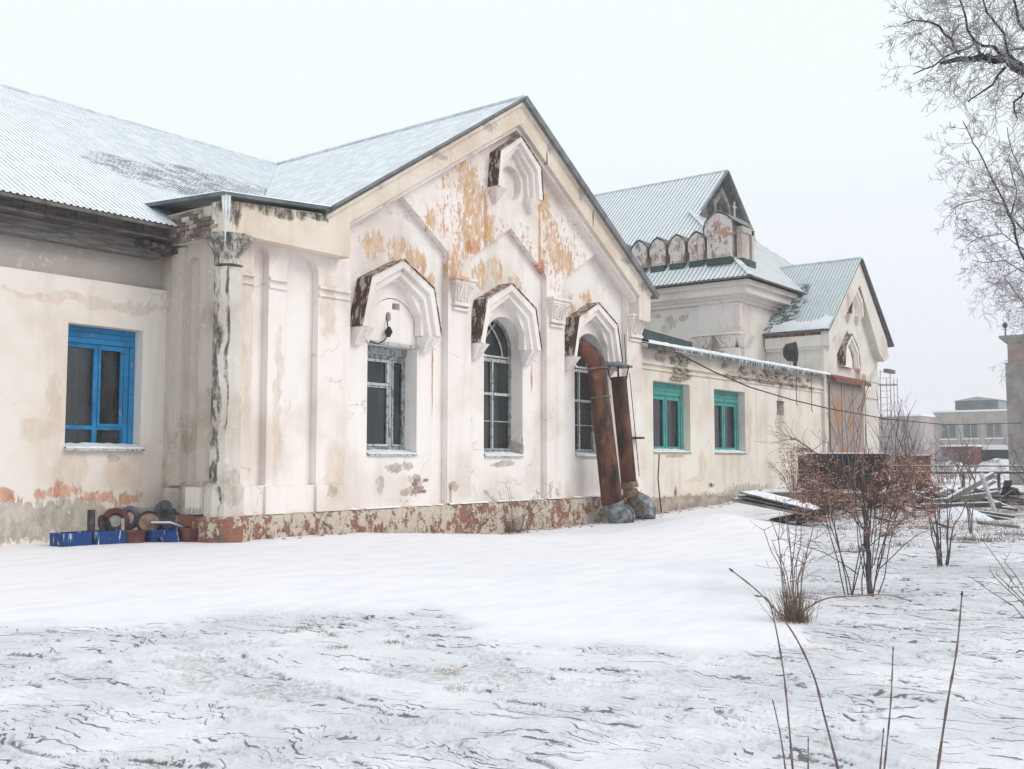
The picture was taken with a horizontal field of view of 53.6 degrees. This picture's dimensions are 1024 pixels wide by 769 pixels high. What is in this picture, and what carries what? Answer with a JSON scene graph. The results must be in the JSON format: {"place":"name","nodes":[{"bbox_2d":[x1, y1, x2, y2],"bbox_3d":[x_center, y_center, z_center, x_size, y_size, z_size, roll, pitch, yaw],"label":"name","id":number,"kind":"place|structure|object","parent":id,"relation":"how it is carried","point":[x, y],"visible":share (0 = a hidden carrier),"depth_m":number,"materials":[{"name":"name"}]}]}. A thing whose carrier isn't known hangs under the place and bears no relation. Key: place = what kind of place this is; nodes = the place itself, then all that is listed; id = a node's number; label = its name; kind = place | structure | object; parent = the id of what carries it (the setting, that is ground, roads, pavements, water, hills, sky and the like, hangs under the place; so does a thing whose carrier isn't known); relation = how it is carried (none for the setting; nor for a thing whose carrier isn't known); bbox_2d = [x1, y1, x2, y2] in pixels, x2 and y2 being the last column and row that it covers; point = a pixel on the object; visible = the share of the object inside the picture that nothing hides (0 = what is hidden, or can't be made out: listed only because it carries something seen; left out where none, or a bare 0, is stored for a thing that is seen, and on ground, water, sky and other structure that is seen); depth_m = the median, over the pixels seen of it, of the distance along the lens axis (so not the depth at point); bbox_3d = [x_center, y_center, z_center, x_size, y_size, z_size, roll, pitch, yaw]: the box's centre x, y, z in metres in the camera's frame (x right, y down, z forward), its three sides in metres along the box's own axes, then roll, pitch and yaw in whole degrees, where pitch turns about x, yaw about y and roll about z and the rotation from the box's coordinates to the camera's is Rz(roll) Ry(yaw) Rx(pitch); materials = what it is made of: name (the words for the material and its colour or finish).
{"place":"outdoors","nodes":[
{"label":"outdoors","id":0,"kind":"place"},
{"bbox_2d":[326,644,352,649],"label":"dead grass","id":1,"kind":"structure","parent":0,"point":[345,646],"depth_m":7.99,"materials":[{"name":"plant"}]},
{"bbox_2d":[383,638,404,644],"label":"dead grass","id":2,"kind":"structure","parent":0,"point":[394,642],"depth_m":8.21,"materials":[{"name":"plant"}]},
{"bbox_2d":[443,684,477,695],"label":"dead grass","id":3,"kind":"structure","parent":0,"point":[458,688],"depth_m":6.59,"materials":[{"name":"plant"}]},
{"bbox_2d":[0,477,1023,768],"bbox_3d":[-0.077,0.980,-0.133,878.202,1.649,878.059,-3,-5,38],"label":"snowy ground","id":4,"kind":"structure","parent":0,"point":[644,643],"depth_m":7.88,"materials":[{"name":"snow"}]},
{"bbox_2d":[50,531,91,546],"bbox_3d":[-7.364,2.655,16.914,0.450,0.364,0.500,-3,-5,38],"label":"blue tub","id":5,"kind":"object","parent":4,"relation":"on","point":[69,539],"visible":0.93,"depth_m":16.77,"materials":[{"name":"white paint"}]},
{"bbox_2d":[87,510,94,531],"bbox_3d":[-7.213,2.484,17.367,0.150,0.680,0.110,-3,-5,38],"label":"wooden post","id":6,"kind":"object","parent":4,"relation":"on","point":[90,520],"visible":0.64,"depth_m":17.36,"materials":[{"name":"brown wood"}]},
{"bbox_2d":[83,529,126,544],"bbox_3d":[-6.992,2.684,17.352,0.500,0.369,0.550,-3,-5,38],"label":"blue tub","id":7,"kind":"object","parent":4,"relation":"on","point":[113,536],"visible":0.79,"depth_m":17.19,"materials":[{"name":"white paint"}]},
{"bbox_2d":[98,515,111,531],"bbox_3d":[-7.025,2.438,17.491,0.180,0.375,0.400,0,-4,2],"label":"worn tyre","id":8,"kind":"object","parent":7,"relation":"on","point":[101,518],"visible":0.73,"depth_m":17.46,"materials":[{"name":"rubber"}]},
{"bbox_2d":[121,518,123,529],"bbox_3d":[-6.725,2.459,17.509,0.050,0.296,0.196,2,-5,-24],"label":"metal strip","id":9,"kind":"object","parent":7,"relation":"in","point":[122,523],"visible":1,"depth_m":17.52,"materials":[{"name":"metal"}]},
{"bbox_2d":[102,508,129,529],"bbox_3d":[-6.972,2.401,17.807,0.480,0.461,0.222,2,-4,-20],"label":"wheel disc","id":10,"kind":"object","parent":4,"relation":"on","point":[114,515],"visible":0.7,"depth_m":17.80,"materials":[{"name":"red paint"}]},
{"bbox_2d":[123,506,139,529],"bbox_3d":[-6.828,2.380,18.077,0.440,0.434,0.153,-1,-4,13],"label":"worn tyre","id":11,"kind":"object","parent":4,"relation":"on","point":[134,511],"visible":0.59,"depth_m":18.02,"materials":[{"name":"grey rubber"}]},
{"bbox_2d":[126,530,146,542],"bbox_3d":[-6.555,2.709,17.587,0.410,0.353,0.410,-3,-5,38],"label":"bucket","id":12,"kind":"object","parent":4,"relation":"on","point":[135,536],"visible":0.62,"depth_m":17.44,"materials":[{"name":"red paint"}]},
{"bbox_2d":[143,528,170,541],"bbox_3d":[-6.305,2.737,17.949,0.450,0.349,0.440,-3,-5,38],"label":"blue tub","id":13,"kind":"object","parent":4,"relation":"on","point":[151,536],"visible":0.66,"depth_m":17.73,"materials":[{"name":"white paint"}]},
{"bbox_2d":[136,511,162,529],"bbox_3d":[-6.441,2.455,17.999,0.460,0.417,0.222,2,-5,-28],"label":"worn tyre","id":14,"kind":"object","parent":13,"relation":"on","point":[144,519],"visible":0.78,"depth_m":17.99,"materials":[{"name":"rubber"}]},
{"bbox_2d":[151,521,183,527],"bbox_3d":[-6.128,2.518,18.113,0.349,0.170,0.545,-1,-4,19],"label":"board","id":15,"kind":"object","parent":13,"relation":"on","point":[167,524],"visible":0.79,"depth_m":17.96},
{"bbox_2d":[153,500,176,527],"bbox_3d":[-6.386,2.402,18.646,0.440,0.543,0.212,1,-4,-7],"label":"wheel disc","id":16,"kind":"object","parent":4,"relation":"on","point":[164,510],"visible":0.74,"depth_m":18.59,"materials":[{"name":"grey metal"}]},
{"bbox_2d":[157,526,180,541],"bbox_3d":[-6.011,2.739,17.831,0.367,0.487,0.466,-3,-5,38],"label":"bucket","id":17,"kind":"object","parent":4,"relation":"on","point":[173,535],"visible":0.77,"depth_m":17.69,"materials":[{"name":"blue paint"}]},
{"bbox_2d":[177,527,198,541],"bbox_3d":[-5.670,2.744,18.026,0.568,0.415,0.570,-3,-5,38],"label":"bucket","id":18,"kind":"object","parent":4,"relation":"on","point":[187,534],"visible":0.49,"depth_m":17.80,"materials":[{"name":"red paint"}]},
{"bbox_2d":[0,84,893,546],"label":"old building","id":19,"kind":"structure","parent":4,"relation":"on","point":[376,334],"depth_m":22.64,"materials":[{"name":"paint"}]},
{"bbox_2d":[63,325,144,450],"bbox_3d":[-7.581,0.090,18.500,0.802,2.250,1.520,-3,-5,38],"label":"window","id":20,"kind":"structure","parent":19,"relation":"in","point":[95,339],"depth_m":18.53,"materials":[{"name":"blue paint"}]},
{"bbox_2d":[366,340,418,455],"bbox_3d":[-2.820,0.333,22.102,0.700,2.450,1.620,-3,-5,38],"label":"window","id":21,"kind":"structure","parent":19,"relation":"in","point":[385,377],"depth_m":22.26,"materials":[{"name":"grey glass"}]},
{"bbox_2d":[484,319,523,457],"bbox_3d":[-0.368,0.062,25.137,0.510,3.490,1.580,-3,-5,38],"label":"window","id":22,"kind":"structure","parent":19,"relation":"in","point":[497,361],"depth_m":25.45,"materials":[{"name":"grey glass"}]},
{"bbox_2d":[575,336,596,457],"bbox_3d":[1.992,0.299,28.171,0.510,3.460,1.520,-3,-5,38],"label":"window","id":23,"kind":"structure","parent":19,"relation":"in","point":[584,428],"depth_m":28.48,"materials":[{"name":"grey glass"}]},
{"bbox_2d":[577,335,656,523],"bbox_3d":[2.870,1.255,27.895,2.998,5.450,1.353,3,-5,-37],"label":"ventilation duct","id":24,"kind":"object","parent":19,"relation":"attached to","point":[616,509],"visible":0.94,"depth_m":27.27,"materials":[{"name":"metal"}]},
{"bbox_2d":[657,454,661,512],"bbox_3d":[4.443,2.989,30.478,0.144,1.774,0.068,-3,-5,38],"label":"downpipe cable","id":25,"kind":"object","parent":19,"relation":"attached to","point":[658,482],"visible":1,"depth_m":30.48,"materials":[{"name":"black metal"}]},
{"bbox_2d":[653,382,691,453],"bbox_3d":[4.857,1.053,31.711,0.420,2.210,2.380,-3,-5,38],"label":"window","id":26,"kind":"structure","parent":19,"relation":"in","point":[667,398],"depth_m":31.99,"materials":[{"name":"teal paint"}]},
{"bbox_2d":[714,390,746,453],"bbox_3d":[7.361,1.303,34.930,0.420,2.180,2.410,-3,-5,38],"label":"window","id":27,"kind":"structure","parent":19,"relation":"in","point":[726,415],"depth_m":35.28,"materials":[{"name":"teal paint"}]},
{"bbox_2d":[783,342,799,369],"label":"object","id":28,"kind":"object","parent":19,"relation":"on","point":[790,352],"visible":0.92,"depth_m":39.65,"materials":[{"name":"black metal"}]},
{"bbox_2d":[796,369,797,405],"bbox_3d":[10.836,0.108,38.561,0.052,1.411,0.108,-3,-5,38],"label":"hanging cable","id":29,"kind":"object","parent":19,"relation":"hanging from","point":[796,387],"visible":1,"depth_m":38.56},
{"bbox_2d":[811,371,812,411],"bbox_3d":[11.755,0.294,39.736,0.052,1.611,0.108,-3,-5,38],"label":"hanging cable","id":30,"kind":"object","parent":19,"relation":"hanging from","point":[811,390],"visible":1,"depth_m":39.74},
{"bbox_2d":[676,352,1014,424],"bbox_3d":[19.223,0.977,46.898,0.075,1.688,42.513,-4,-6,42],"label":"overhead cable","id":31,"kind":"object","parent":19,"relation":"attached to","point":[821,406],"visible":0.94,"depth_m":37.70,"materials":[{"name":"black metal"}]},
{"bbox_2d":[878,369,898,459],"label":"caged ladder","id":32,"kind":"object","parent":19,"relation":"attached to","point":[889,371],"visible":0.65,"depth_m":46.82,"materials":[{"name":"grey metal"}]},
{"bbox_2d":[267,489,761,538],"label":"plaster crumbs","id":33,"kind":"object","parent":4,"relation":"on","point":[269,537],"visible":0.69,"depth_m":24.43,"materials":[{"name":"concrete"}]},
{"bbox_2d":[483,476,553,532],"bbox_3d":[-0.070,2.900,24.355,2.087,1.419,0.841,1,-4,-15],"label":"bare shrub","id":34,"kind":"object","parent":4,"relation":"on","point":[513,524],"visible":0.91,"depth_m":24.35,"materials":[{"name":"brown plant"}]},
{"bbox_2d":[317,501,727,535],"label":"dead grass","id":35,"kind":"structure","parent":4,"relation":"on","point":[510,529],"depth_m":24.31,"materials":[{"name":"plant"}]},
{"bbox_2d":[754,595,793,768],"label":"dry stalk","id":36,"kind":"object","parent":4,"relation":"on","point":[790,742],"visible":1,"depth_m":4.60,"materials":[{"name":"brown plant"}]},
{"bbox_2d":[772,699,785,768],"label":"dry stalk","id":37,"kind":"object","parent":4,"relation":"on","point":[780,736],"visible":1,"depth_m":4.60,"materials":[{"name":"brown plant"}]},
{"bbox_2d":[729,568,838,768],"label":"dry stalk","id":38,"kind":"object","parent":4,"relation":"on","point":[820,700],"visible":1,"depth_m":4.60,"materials":[{"name":"brown plant"}]},
{"bbox_2d":[765,438,803,490],"bbox_3d":[10.081,2.942,36.978,2.085,1.999,1.263,0,-4,2],"label":"bare shrub","id":39,"kind":"object","parent":4,"relation":"on","point":[791,479],"visible":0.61,"depth_m":36.93,"materials":[{"name":"brown plant"}]},
{"bbox_2d":[749,497,833,624],"bbox_3d":[2.516,1.610,9.273,0.829,1.186,0.782,-3,-5,38],"label":"bare shrub","id":40,"kind":"object","parent":4,"relation":"on","point":[793,613],"visible":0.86,"depth_m":9.21,"materials":[{"name":"brown plant"}]},
{"bbox_2d":[769,511,826,522],"bbox_3d":[6.357,2.938,22.538,1.688,0.306,0.854,-3,-5,38],"label":"slate sheet","id":41,"kind":"object","parent":4,"relation":"on","point":[776,519],"visible":0.49,"depth_m":22.33,"materials":[{"name":"black stone"}]},
{"bbox_2d":[730,498,807,515],"bbox_3d":[5.960,2.771,23.001,1.737,0.332,1.000,-3,-5,34],"label":"slate sheet","id":42,"kind":"object","parent":41,"relation":"on","point":[750,502],"visible":0.56,"depth_m":22.78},
{"bbox_2d":[738,495,811,512],"bbox_3d":[6.110,2.715,23.055,1.681,0.372,0.950,-3,-5,34],"label":"slate sheet","id":43,"kind":"object","parent":42,"relation":"on","point":[752,498],"visible":0.48,"depth_m":22.86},
{"bbox_2d":[739,490,822,511],"bbox_3d":[6.160,2.641,23.010,1.721,0.431,1.000,-3,-5,34],"label":"slate sheet","id":44,"kind":"object","parent":43,"relation":"on","point":[764,495],"visible":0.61,"depth_m":22.78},
{"bbox_2d":[807,737,808,768],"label":"dry stalk","id":45,"kind":"object","parent":4,"relation":"on","point":[808,754],"visible":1,"depth_m":4.59,"materials":[{"name":"brown plant"}]},
{"bbox_2d":[797,498,829,524],"bbox_3d":[6.707,2.850,22.691,0.764,0.627,0.326,0,-4,0],"label":"slate sheet","id":46,"kind":"object","parent":4,"relation":"on","point":[798,523],"visible":0.12,"depth_m":22.59,"materials":[{"name":"black stone"}]},
{"bbox_2d":[781,512,849,522],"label":"dry grass under stack","id":47,"kind":"structure","parent":4,"relation":"on","point":[810,520],"depth_m":22.21,"materials":[{"name":"plant"}]},
{"bbox_2d":[801,490,882,500],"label":"fallen beam","id":48,"kind":"structure","parent":4,"relation":"on","point":[838,492],"depth_m":31.80,"materials":[{"name":"grey wood"}]},
{"bbox_2d":[798,452,888,503],"bbox_3d":[10.939,3.153,33.567,2.622,1.790,1.440,0,-4,0],"label":"steel skip","id":49,"kind":"object","parent":4,"relation":"on","point":[823,469],"visible":0.45,"depth_m":32.96,"materials":[{"name":"black metal"}]},
{"bbox_2d":[827,500,869,506],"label":"fallen beam","id":50,"kind":"structure","parent":4,"relation":"on","point":[858,503],"depth_m":29.18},
{"bbox_2d":[826,369,874,508],"bbox_3d":[10.020,1.615,29.997,1.545,4.261,0.469,0,-4,1],"label":"bare sapling","id":51,"kind":"object","parent":4,"relation":"on","point":[864,395],"visible":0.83,"depth_m":30.07,"materials":[{"name":"plant"}]},
{"bbox_2d":[809,594,911,607],"bbox_3d":[3.247,2.135,9.660,1.560,0.263,0.047,2,-5,-27],"label":"dry stalk","id":52,"kind":"object","parent":4,"relation":"on","point":[857,596],"visible":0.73,"depth_m":9.69,"materials":[{"name":"brown plant"}]},
{"bbox_2d":[756,399,980,596],"bbox_3d":[3.898,1.260,11.224,2.334,2.176,1.581,-1,-4,18],"label":"leafy shrub","id":53,"kind":"object","parent":4,"relation":"on","point":[876,499],"visible":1,"depth_m":11.03,"materials":[{"name":"brown plant"}]},
{"bbox_2d":[879,728,883,768],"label":"dry stalk","id":54,"kind":"object","parent":4,"relation":"on","point":[880,764],"visible":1,"depth_m":4.60,"materials":[{"name":"brown plant"}]},
{"bbox_2d":[883,646,893,768],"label":"dry stalk","id":55,"kind":"object","parent":4,"relation":"on","point":[885,757],"visible":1,"depth_m":4.60,"materials":[{"name":"brown plant"}]},
{"bbox_2d":[867,392,916,513],"bbox_3d":[9.813,1.802,26.059,1.227,3.339,0.288,0,-4,1],"label":"bare sapling","id":56,"kind":"object","parent":4,"relation":"on","point":[895,432],"visible":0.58,"depth_m":26.04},
{"bbox_2d":[766,491,1023,502],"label":"concrete kerb","id":57,"kind":"structure","parent":4,"relation":"on","point":[790,496],"depth_m":34.76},
{"bbox_2d":[878,393,921,460],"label":"distant tree","id":58,"kind":"object","parent":4,"relation":"on","point":[896,428],"visible":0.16,"depth_m":94.08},
{"bbox_2d":[879,408,931,478],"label":"distant tree","id":59,"kind":"object","parent":4,"relation":"on","point":[894,439],"visible":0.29,"depth_m":69.81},
{"bbox_2d":[887,402,924,519],"bbox_3d":[9.758,1.893,24.999,0.864,2.991,0.234,0,-4,2],"label":"bare sapling","id":60,"kind":"object","parent":4,"relation":"on","point":[912,448],"visible":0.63,"depth_m":25.01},
{"bbox_2d":[878,414,934,464],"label":"pink building","id":61,"kind":"structure","parent":4,"relation":"on","point":[928,428],"depth_m":108.58,"materials":[{"name":"paint"}]},
{"bbox_2d":[893,429,924,464],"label":"distant tree","id":62,"kind":"object","parent":4,"relation":"on","point":[910,446],"visible":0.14,"depth_m":87.54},
{"bbox_2d":[897,455,930,490],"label":"rusty tank","id":63,"kind":"object","parent":4,"relation":"on","point":[925,460],"visible":0.23,"depth_m":42.98,"materials":[{"name":"brown metal"}]},
{"bbox_2d":[816,480,1023,506],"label":"debris pile","id":64,"kind":"object","parent":4,"relation":"on","point":[1008,493],"visible":0.38,"depth_m":33.28,"materials":[{"name":"grey metal"}]},
{"bbox_2d":[905,425,953,462],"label":"distant tree","id":65,"kind":"object","parent":4,"relation":"on","point":[933,446],"visible":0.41,"depth_m":89.56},
{"bbox_2d":[917,444,957,483],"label":"distant tree","id":66,"kind":"object","parent":4,"relation":"on","point":[944,463],"visible":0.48,"depth_m":61.82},
{"bbox_2d":[900,450,983,566],"bbox_3d":[6.064,1.716,14.100,1.222,1.682,1.036,-1,-4,14],"label":"bare shrub","id":67,"kind":"object","parent":4,"relation":"on","point":[937,549],"visible":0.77,"depth_m":14.12,"materials":[{"name":"brown plant"}]},
{"bbox_2d":[933,521,956,527],"bbox_3d":[9.445,3.075,22.000,0.552,0.221,0.184,0,-4,-1],"label":"plank","id":68,"kind":"object","parent":4,"relation":"on","point":[945,525],"visible":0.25,"depth_m":21.93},
{"bbox_2d":[874,0,1023,148],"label":"frosty tree","id":69,"kind":"object","parent":4,"relation":"on","point":[1011,62],"visible":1,"depth_m":12.98,"materials":[{"name":"plant"}]},
{"bbox_2d":[936,591,963,768],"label":"dry stalk","id":70,"kind":"object","parent":4,"relation":"on","point":[945,716],"visible":1,"depth_m":4.60,"materials":[{"name":"brown plant"}]},
{"bbox_2d":[931,460,970,478],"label":"rubble mound","id":71,"kind":"object","parent":4,"relation":"on","point":[960,463],"visible":0.16,"depth_m":73.90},
{"bbox_2d":[881,465,1023,490],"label":"pipe railing","id":72,"kind":"object","parent":4,"relation":"on","point":[998,473],"visible":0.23,"depth_m":40.97,"materials":[{"name":"grey metal"}]},
{"bbox_2d":[921,506,993,521],"bbox_3d":[11.067,3.241,25.007,2.098,0.468,1.461,-3,-5,38],"label":"snow heap","id":73,"kind":"object","parent":4,"relation":"on","point":[954,512],"visible":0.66,"depth_m":24.75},
{"bbox_2d":[983,513,1015,519],"bbox_3d":[12.016,3.313,25.000,0.925,0.290,0.204,0,-4,-1],"label":"plank","id":74,"kind":"object","parent":73,"relation":"on","point":[996,517],"visible":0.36,"depth_m":24.90,"materials":[{"name":"grey wood"}]},
{"bbox_2d":[940,445,982,467],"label":"garage","id":75,"kind":"structure","parent":4,"relation":"on","point":[977,450],"depth_m":81.23,"materials":[{"name":"brick"}]},
{"bbox_2d":[921,501,1001,508],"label":"fallen beam","id":76,"kind":"structure","parent":4,"relation":"on","point":[985,504],"depth_m":26.93,"materials":[{"name":"grey wood"}]},
{"bbox_2d":[943,472,994,503],"bbox_3d":[12.297,2.773,27.250,1.612,0.838,0.135,1,-4,-17],"label":"fallen log","id":77,"kind":"object","parent":76,"relation":"on","point":[978,483],"visible":0.82,"depth_m":27.19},
{"bbox_2d":[934,423,992,533],"bbox_3d":[8.912,1.872,19.951,1.158,2.292,0.193,0,-4,1],"label":"bare sapling","id":78,"kind":"object","parent":4,"relation":"on","point":[971,476],"visible":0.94,"depth_m":19.97,"materials":[{"name":"plant"}]},
{"bbox_2d":[933,491,999,502],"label":"fallen beam","id":79,"kind":"structure","parent":4,"relation":"on","point":[983,494],"depth_m":27.94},
{"bbox_2d":[932,397,1007,463],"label":"factory building","id":80,"kind":"structure","parent":4,"relation":"on","point":[975,412],"depth_m":118.11,"materials":[{"name":"concrete"}]},
{"bbox_2d":[940,425,957,439],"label":"window","id":81,"kind":"structure","parent":80,"relation":"in","point":[951,430],"depth_m":119.10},
{"bbox_2d":[962,423,979,438],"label":"window","id":82,"kind":"structure","parent":80,"relation":"in","point":[971,430],"depth_m":117.66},
{"bbox_2d":[985,424,1003,438],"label":"window","id":83,"kind":"structure","parent":80,"relation":"in","point":[994,431],"depth_m":116.12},
{"bbox_2d":[924,96,1023,401],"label":"frosty tree","id":84,"kind":"object","parent":4,"relation":"on","point":[1018,201],"visible":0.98,"depth_m":24.13,"materials":[{"name":"plant"}]},
{"bbox_2d":[956,458,1008,479],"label":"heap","id":85,"kind":"object","parent":4,"relation":"on","point":[996,461],"visible":0.45,"depth_m":72.36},
{"bbox_2d":[979,473,995,509],"bbox_3d":[12.201,2.745,25.999,0.424,0.967,0.095,1,-4,-11],"label":"leaning post","id":86,"kind":"object","parent":4,"relation":"on","point":[987,490],"visible":1,"depth_m":25.96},
{"bbox_2d":[982,445,1008,460],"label":"garage","id":87,"kind":"structure","parent":4,"relation":"on","point":[995,451],"depth_m":82.14,"materials":[{"name":"grey metal"}]},
{"bbox_2d":[977,510,1014,517],"bbox_3d":[12.120,3.248,25.400,0.900,0.204,0.164,0,-4,0],"label":"plank","id":88,"kind":"object","parent":4,"relation":"on","point":[1000,514],"visible":0.82,"depth_m":25.32,"materials":[{"name":"grey wood"}]},
{"bbox_2d":[969,531,1023,618],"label":"bare shrub","id":89,"kind":"object","parent":4,"relation":"on","point":[1008,575],"visible":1,"depth_m":8.48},
{"bbox_2d":[977,521,1019,528],"bbox_3d":[10.321,2.979,21.501,0.830,0.139,0.080,-1,-4,15],"label":"scrap stick","id":90,"kind":"object","parent":4,"relation":"on","point":[998,524],"visible":1,"depth_m":21.47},
{"bbox_2d":[996,507,1017,510],"bbox_3d":[14.409,3.622,29.650,0.705,0.155,0.080,-2,-5,23],"label":"scrap stick","id":91,"kind":"object","parent":4,"relation":"on","point":[1006,508],"visible":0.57,"depth_m":29.59,"materials":[{"name":"grey wood"}]},
{"bbox_2d":[993,438,1023,522],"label":"bare shrub","id":92,"kind":"object","parent":4,"relation":"on","point":[1014,477],"visible":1,"depth_m":13.60,"materials":[{"name":"plant"}]},
{"bbox_2d":[999,334,1023,484],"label":"tall brick block","id":93,"kind":"structure","parent":4,"relation":"on","point":[1015,405],"depth_m":57.94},
{"bbox_2d":[0,0,1023,414],"label":"sky","id":94,"kind":"structure","parent":0,"point":[782,96],"materials":[{"name":"white"}]},
{"bbox_2d":[831,543,898,552],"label":"dead grass","id":95,"kind":"structure","parent":0,"point":[856,548],"depth_m":16.50,"materials":[{"name":"plant"}]},
{"bbox_2d":[855,531,909,536],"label":"dead grass","id":96,"kind":"structure","parent":0,"point":[881,534],"depth_m":19.37,"materials":[{"name":"plant"}]},
{"bbox_2d":[871,536,924,547],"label":"dead grass","id":97,"kind":"structure","parent":0,"point":[900,543],"depth_m":17.27,"materials":[{"name":"plant"}]},
{"bbox_2d":[879,441,923,477],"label":"distant tree","id":98,"kind":"object","parent":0,"point":[899,455],"visible":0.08,"depth_m":59.82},
{"bbox_2d":[909,522,951,529],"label":"dead grass","id":99,"kind":"structure","parent":0,"point":[928,525],"depth_m":21.52,"materials":[{"name":"plant"}]},
{"bbox_2d":[951,524,998,532],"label":"dead grass","id":100,"kind":"structure","parent":0,"point":[977,529],"depth_m":20.92,"materials":[{"name":"plant"}]},
{"bbox_2d":[939,533,1014,542],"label":"dead grass","id":101,"kind":"structure","parent":0,"point":[977,538],"depth_m":18.30,"materials":[{"name":"plant"}]},
{"bbox_2d":[962,517,992,522],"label":"dead grass","id":102,"kind":"structure","parent":0,"point":[976,520],"depth_m":23.96,"materials":[{"name":"plant"}]},
{"bbox_2d":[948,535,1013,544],"bbox_3d":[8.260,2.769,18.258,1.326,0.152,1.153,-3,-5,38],"label":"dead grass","id":103,"kind":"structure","parent":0,"point":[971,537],"depth_m":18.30,"materials":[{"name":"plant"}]},
{"bbox_2d":[973,519,1020,524],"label":"dead grass","id":104,"kind":"structure","parent":0,"point":[1004,521],"depth_m":23.26,"materials":[{"name":"plant"}]},
{"bbox_2d":[976,521,1023,528],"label":"dead grass","id":105,"kind":"structure","parent":0,"point":[995,526],"depth_m":22.03,"materials":[{"name":"plant"}]},
{"bbox_2d":[979,533,1023,541],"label":"dead grass","id":106,"kind":"structure","parent":0,"point":[1006,537],"depth_m":18.49,"materials":[{"name":"plant"}]},
{"bbox_2d":[991,529,1023,535],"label":"dead grass","id":107,"kind":"structure","parent":0,"point":[1011,532],"depth_m":19.59,"materials":[{"name":"plant"}]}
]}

